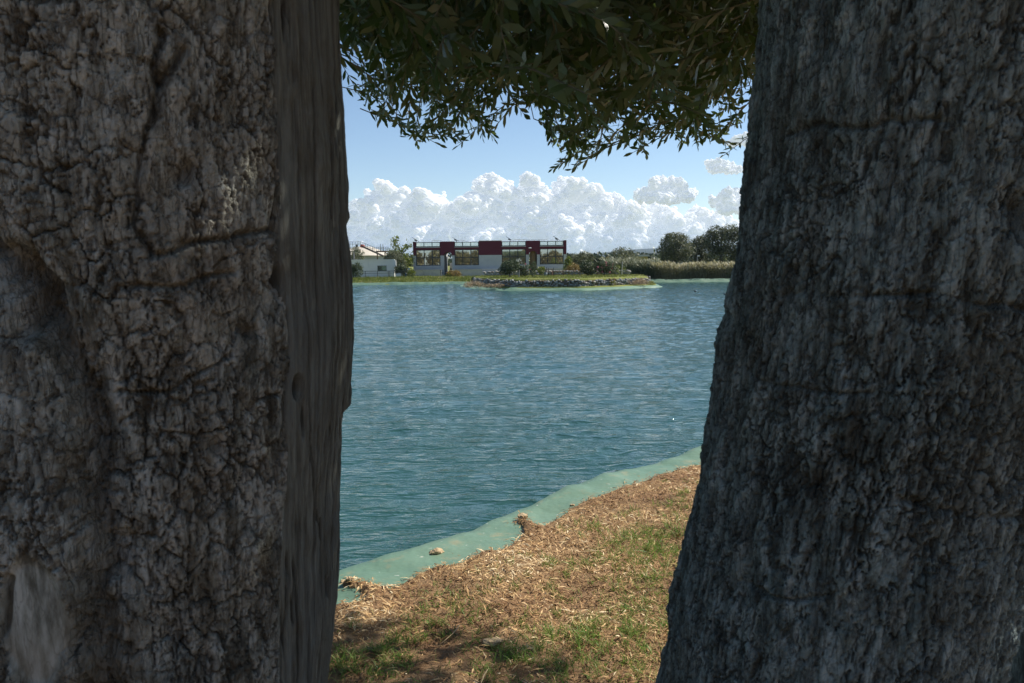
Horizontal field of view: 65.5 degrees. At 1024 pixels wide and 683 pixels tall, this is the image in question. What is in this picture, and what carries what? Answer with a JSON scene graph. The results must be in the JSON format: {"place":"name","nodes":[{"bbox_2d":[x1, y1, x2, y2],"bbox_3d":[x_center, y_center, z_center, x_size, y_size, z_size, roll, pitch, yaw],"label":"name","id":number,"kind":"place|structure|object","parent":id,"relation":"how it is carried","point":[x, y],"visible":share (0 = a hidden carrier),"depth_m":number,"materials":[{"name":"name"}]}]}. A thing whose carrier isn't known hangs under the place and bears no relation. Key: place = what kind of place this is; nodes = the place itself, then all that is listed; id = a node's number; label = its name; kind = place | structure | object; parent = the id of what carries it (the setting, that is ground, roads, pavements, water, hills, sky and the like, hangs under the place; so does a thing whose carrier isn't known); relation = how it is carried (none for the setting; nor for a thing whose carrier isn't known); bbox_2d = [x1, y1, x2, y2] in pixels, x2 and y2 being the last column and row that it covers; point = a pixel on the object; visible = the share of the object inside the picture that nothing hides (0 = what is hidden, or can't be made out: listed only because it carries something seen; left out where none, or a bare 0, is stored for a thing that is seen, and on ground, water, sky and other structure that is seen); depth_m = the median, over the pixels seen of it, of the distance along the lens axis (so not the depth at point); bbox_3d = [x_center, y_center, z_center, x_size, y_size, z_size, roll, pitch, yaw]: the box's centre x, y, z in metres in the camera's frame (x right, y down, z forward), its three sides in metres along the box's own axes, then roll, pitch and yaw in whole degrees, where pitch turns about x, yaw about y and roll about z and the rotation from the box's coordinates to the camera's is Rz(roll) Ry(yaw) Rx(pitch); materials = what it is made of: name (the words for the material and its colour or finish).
{"place":"outdoors","nodes":[
{"label":"outdoors","id":0,"kind":"place"},
{"bbox_2d":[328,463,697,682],"bbox_3d":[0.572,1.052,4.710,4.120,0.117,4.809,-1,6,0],"label":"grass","id":1,"kind":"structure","parent":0,"point":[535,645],"depth_m":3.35,"materials":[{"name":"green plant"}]},
{"bbox_2d":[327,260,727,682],"bbox_3d":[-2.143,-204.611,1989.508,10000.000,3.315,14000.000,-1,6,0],"label":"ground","id":2,"kind":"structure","parent":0,"point":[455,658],"depth_m":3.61,"materials":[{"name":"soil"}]},
{"bbox_2d":[0,0,678,682],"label":"olive tree","id":3,"kind":"object","parent":2,"relation":"on","point":[176,318],"visible":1,"depth_m":1.08,"materials":[{"name":"green plant"}]},
{"bbox_2d":[352,261,363,277],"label":"shrub","id":4,"kind":"object","parent":2,"relation":"on","point":[355,268],"visible":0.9,"depth_m":92.41,"materials":[{"name":"green plant"}]},
{"bbox_2d":[350,246,365,259],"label":"olive tree","id":5,"kind":"object","parent":2,"relation":"on","point":[357,254],"visible":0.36,"depth_m":105.14,"materials":[{"name":"green plant"}]},
{"bbox_2d":[350,242,386,259],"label":"building with sloped roof","id":6,"kind":"object","parent":2,"relation":"on","point":[373,253],"visible":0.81,"depth_m":131.04,"materials":[{"name":"concrete"}]},
{"bbox_2d":[351,259,396,276],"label":"cabin","id":7,"kind":"object","parent":2,"relation":"on","point":[372,267],"visible":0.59,"depth_m":99.06,"materials":[{"name":"grey metal"}]},
{"bbox_2d":[377,265,386,270],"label":"window","id":8,"kind":"structure","parent":7,"relation":"in","point":[381,267],"depth_m":99.08,"materials":[{"name":"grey glass"}]},
{"bbox_2d":[384,249,407,268],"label":"olive tree","id":9,"kind":"object","parent":2,"relation":"on","point":[397,257],"visible":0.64,"depth_m":99.98,"materials":[{"name":"green plant"}]},
{"bbox_2d":[387,235,414,268],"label":"poplar tree","id":10,"kind":"object","parent":2,"relation":"on","point":[409,261],"visible":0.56,"depth_m":103.01,"materials":[{"name":"green plant"}]},
{"bbox_2d":[394,262,409,276],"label":"shrub","id":11,"kind":"object","parent":2,"relation":"on","point":[402,268],"visible":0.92,"depth_m":97.72,"materials":[{"name":"green plant"}]},
{"bbox_2d":[407,269,414,276],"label":"shrub","id":12,"kind":"object","parent":2,"relation":"on","point":[412,273],"visible":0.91,"depth_m":95.47,"materials":[{"name":"green plant"}]},
{"bbox_2d":[353,274,491,282],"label":"bank grass","id":13,"kind":"structure","parent":2,"relation":"on","point":[419,278],"depth_m":86.93,"materials":[{"name":"green plant"}]},
{"bbox_2d":[446,270,462,276],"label":"shrub","id":14,"kind":"object","parent":2,"relation":"on","point":[456,273],"visible":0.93,"depth_m":92.91,"materials":[{"name":"brown plant"}]},
{"bbox_2d":[413,239,566,275],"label":"pavilion building","id":15,"kind":"structure","parent":2,"relation":"on","point":[485,256],"depth_m":104.44,"materials":[{"name":"white paint"}]},
{"bbox_2d":[416,250,440,265],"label":"window","id":16,"kind":"structure","parent":15,"relation":"in","point":[423,257],"depth_m":104.49,"materials":[{"name":"clear glass"}]},
{"bbox_2d":[455,249,478,264],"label":"window","id":17,"kind":"structure","parent":15,"relation":"in","point":[462,256],"depth_m":104.47,"materials":[{"name":"clear glass"}]},
{"bbox_2d":[502,249,525,264],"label":"window","id":18,"kind":"structure","parent":15,"relation":"in","point":[507,254],"depth_m":104.47,"materials":[{"name":"clear glass"}]},
{"bbox_2d":[540,248,563,263],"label":"window","id":19,"kind":"structure","parent":15,"relation":"in","point":[551,255],"depth_m":104.48,"materials":[{"name":"clear glass"}]},
{"bbox_2d":[483,637,503,646],"bbox_3d":[-0.082,1.226,3.258,0.077,0.032,0.067,4,8,38],"label":"rock","id":20,"kind":"object","parent":2,"relation":"on","point":[492,641],"visible":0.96,"depth_m":3.24,"materials":[{"name":"grey stone"}]},
{"bbox_2d":[330,462,700,682],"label":"leaf litter","id":21,"kind":"object","parent":2,"relation":"on","point":[593,571],"visible":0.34,"depth_m":3.71,"materials":[{"name":"brown plant"}]},
{"bbox_2d":[346,576,354,580],"bbox_3d":[-0.803,1.174,3.946,0.046,0.022,0.033,2,7,24],"label":"rock","id":22,"kind":"object","parent":21,"relation":"on","point":[349,578],"visible":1,"depth_m":3.94,"materials":[{"name":"beige stone"}]},
{"bbox_2d":[517,513,527,518],"bbox_3d":[0.062,1.069,4.889,0.063,0.025,0.060,-5,7,-36],"label":"rock","id":23,"kind":"object","parent":2,"relation":"on","point":[522,515],"visible":0.91,"depth_m":4.88,"materials":[{"name":"beige stone"}]},
{"bbox_2d":[336,278,729,604],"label":"pond liner","id":24,"kind":"object","parent":2,"relation":"on","point":[390,568],"visible":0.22,"depth_m":4.71,"materials":[{"name":"teal plastic"}]},
{"bbox_2d":[429,548,443,554],"bbox_3d":[-0.412,1.137,4.333,0.090,0.034,0.056,-1,6,0],"label":"rock","id":25,"kind":"object","parent":24,"relation":"on","point":[436,551],"visible":1,"depth_m":4.32,"materials":[{"name":"beige stone"}]},
{"bbox_2d":[403,249,732,266],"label":"distant treeline","id":26,"kind":"object","parent":2,"relation":"on","point":[599,253],"visible":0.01,"depth_m":247.19,"materials":[{"name":"green plant"}]},
{"bbox_2d":[563,256,573,270],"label":"shrub","id":27,"kind":"object","parent":2,"relation":"on","point":[568,260],"visible":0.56,"depth_m":89.29,"materials":[{"name":"green plant"}]},
{"bbox_2d":[571,254,581,270],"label":"tree","id":28,"kind":"object","parent":2,"relation":"on","point":[575,261],"visible":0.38,"depth_m":116.98,"materials":[{"name":"green plant"}]},
{"bbox_2d":[575,250,595,272],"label":"tree","id":29,"kind":"object","parent":2,"relation":"on","point":[588,255],"visible":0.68,"depth_m":107.19,"materials":[{"name":"green plant"}]},
{"bbox_2d":[593,256,602,263],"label":"tree","id":30,"kind":"object","parent":2,"relation":"on","point":[595,259],"visible":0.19,"depth_m":115.00,"materials":[{"name":"green plant"}]},
{"bbox_2d":[611,247,639,259],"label":"tree","id":31,"kind":"object","parent":2,"relation":"on","point":[631,253],"visible":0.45,"depth_m":99.01,"materials":[{"name":"green plant"}]},
{"bbox_2d":[596,256,667,278],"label":"reed thicket","id":32,"kind":"object","parent":2,"relation":"on","point":[636,266],"visible":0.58,"depth_m":82.68,"materials":[{"name":"green plant"}]},
{"bbox_2d":[656,232,696,263],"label":"olive tree","id":33,"kind":"object","parent":2,"relation":"on","point":[669,244],"visible":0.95,"depth_m":90.91,"materials":[{"name":"green plant"}]},
{"bbox_2d":[649,260,734,278],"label":"reed bed","id":34,"kind":"object","parent":2,"relation":"on","point":[686,270],"visible":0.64,"depth_m":82.40,"materials":[{"name":"plant"}]},
{"bbox_2d":[687,234,708,262],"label":"olive tree","id":35,"kind":"object","parent":2,"relation":"on","point":[700,250],"visible":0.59,"depth_m":95.01,"materials":[{"name":"green plant"}]},
{"bbox_2d":[700,224,737,262],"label":"olive tree","id":36,"kind":"object","parent":2,"relation":"on","point":[716,250],"visible":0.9,"depth_m":92.73,"materials":[{"name":"green plant"}]},
{"bbox_2d":[727,227,738,261],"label":"olive tree","id":37,"kind":"object","parent":2,"relation":"on","point":[734,254],"visible":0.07,"depth_m":92.36,"materials":[{"name":"green plant"}]},
{"bbox_2d":[541,0,1023,682],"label":"olive tree","id":38,"kind":"object","parent":2,"relation":"on","point":[857,514],"visible":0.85,"depth_m":1.09,"materials":[{"name":"grey plant"}]},
{"bbox_2d":[339,282,728,569],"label":"water","id":39,"kind":"structure","parent":0,"point":[469,409],"depth_m":14.95,"materials":[{"name":"teal liquid"}]},
{"bbox_2d":[347,171,738,257],"bbox_3d":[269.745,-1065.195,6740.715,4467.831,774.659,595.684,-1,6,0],"label":"cloud","id":40,"kind":"structure","parent":0,"point":[578,214],"depth_m":6670.28,"materials":[{"name":"white"}]},
{"bbox_2d":[340,17,751,253],"label":"sky","id":41,"kind":"structure","parent":0,"point":[372,152],"materials":[{"name":"blue"}]},
{"bbox_2d":[470,274,655,287],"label":"island ground","id":42,"kind":"structure","parent":0,"point":[555,279],"depth_m":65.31,"materials":[{"name":"green plant"}]},
{"bbox_2d":[497,259,520,276],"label":"oleander shrub","id":43,"kind":"object","parent":42,"relation":"on","point":[505,265],"visible":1,"depth_m":69.31,"materials":[{"name":"green plant"}]},
{"bbox_2d":[518,263,532,275],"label":"oleander shrub","id":44,"kind":"object","parent":42,"relation":"on","point":[523,269],"visible":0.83,"depth_m":70.55,"materials":[{"name":"green plant"}]},
{"bbox_2d":[529,260,536,276],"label":"shrub","id":45,"kind":"object","parent":42,"relation":"on","point":[533,268],"visible":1,"depth_m":68.61,"materials":[{"name":"green plant"}]},
{"bbox_2d":[537,266,545,275],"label":"shrub","id":46,"kind":"object","parent":42,"relation":"on","point":[541,269],"visible":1,"depth_m":71.62,"materials":[{"name":"green plant"}]},
{"bbox_2d":[483,270,630,275],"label":"stone wall","id":47,"kind":"structure","parent":42,"relation":"on","point":[576,272],"depth_m":75.84,"materials":[{"name":"grey stone"}]},
{"bbox_2d":[471,276,650,286],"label":"retaining wall","id":48,"kind":"structure","parent":42,"relation":"on","point":[565,282],"depth_m":65.09,"materials":[{"name":"stone"}]},
{"bbox_2d":[460,284,661,290],"bbox_3d":[4.230,-4.728,71.500,20.141,0.858,18.467,-1,6,0],"label":"island liner","id":49,"kind":"object","parent":42,"relation":"on","point":[572,289],"visible":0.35,"depth_m":64.56,"materials":[{"name":"plastic"}]},
{"bbox_2d":[463,280,484,287],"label":"scrub","id":50,"kind":"object","parent":49,"relation":"on","point":[473,281],"visible":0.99,"depth_m":66.93,"materials":[{"name":"brown plant"}]},
{"bbox_2d":[628,278,648,284],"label":"scrub","id":51,"kind":"object","parent":49,"relation":"on","point":[641,281],"visible":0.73,"depth_m":67.43,"materials":[{"name":"brown plant"}]},
{"bbox_2d":[563,262,579,274],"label":"shrub","id":52,"kind":"object","parent":42,"relation":"on","point":[573,268],"visible":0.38,"depth_m":85.28,"materials":[{"name":"plant"}]},
{"bbox_2d":[579,260,596,274],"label":"shrub","id":53,"kind":"object","parent":42,"relation":"on","point":[588,270],"visible":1,"depth_m":72.42,"materials":[{"name":"green plant"}]},
{"bbox_2d":[595,261,617,274],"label":"oleander shrub","id":54,"kind":"object","parent":42,"relation":"on","point":[605,266],"visible":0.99,"depth_m":72.89,"materials":[{"name":"green plant"}]},
{"bbox_2d":[614,264,625,273],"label":"shrub","id":55,"kind":"object","parent":42,"relation":"on","point":[619,269],"visible":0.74,"depth_m":74.35,"materials":[{"name":"green plant"}]},
{"bbox_2d":[450,246,731,258],"bbox_3d":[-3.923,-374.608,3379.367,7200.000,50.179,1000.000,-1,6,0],"label":"hills","id":56,"kind":"structure","parent":0,"point":[650,250],"depth_m":3116.64,"materials":[{"name":"green plant"}]},
{"bbox_2d":[636,255,649,259],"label":"shed","id":57,"kind":"structure","parent":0,"point":[644,256],"depth_m":105.42,"materials":[{"name":"grey concrete"}]},
{"bbox_2d":[633,175,698,205],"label":"cloud","id":58,"kind":"structure","parent":0,"point":[668,191],"depth_m":6406.81,"materials":[{"name":"white"}]},
{"bbox_2d":[704,157,742,174],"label":"cloud","id":59,"kind":"structure","parent":0,"point":[717,165],"depth_m":6437.98,"materials":[{"name":"white"}]},
{"bbox_2d":[708,186,740,215],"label":"cloud","id":60,"kind":"structure","parent":0,"point":[725,201],"depth_m":6418.76,"materials":[{"name":"white"}]},
{"bbox_2d":[726,132,747,146],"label":"cloud","id":61,"kind":"structure","parent":0,"point":[735,139],"depth_m":6419.01,"materials":[{"name":"white"}]}
]}

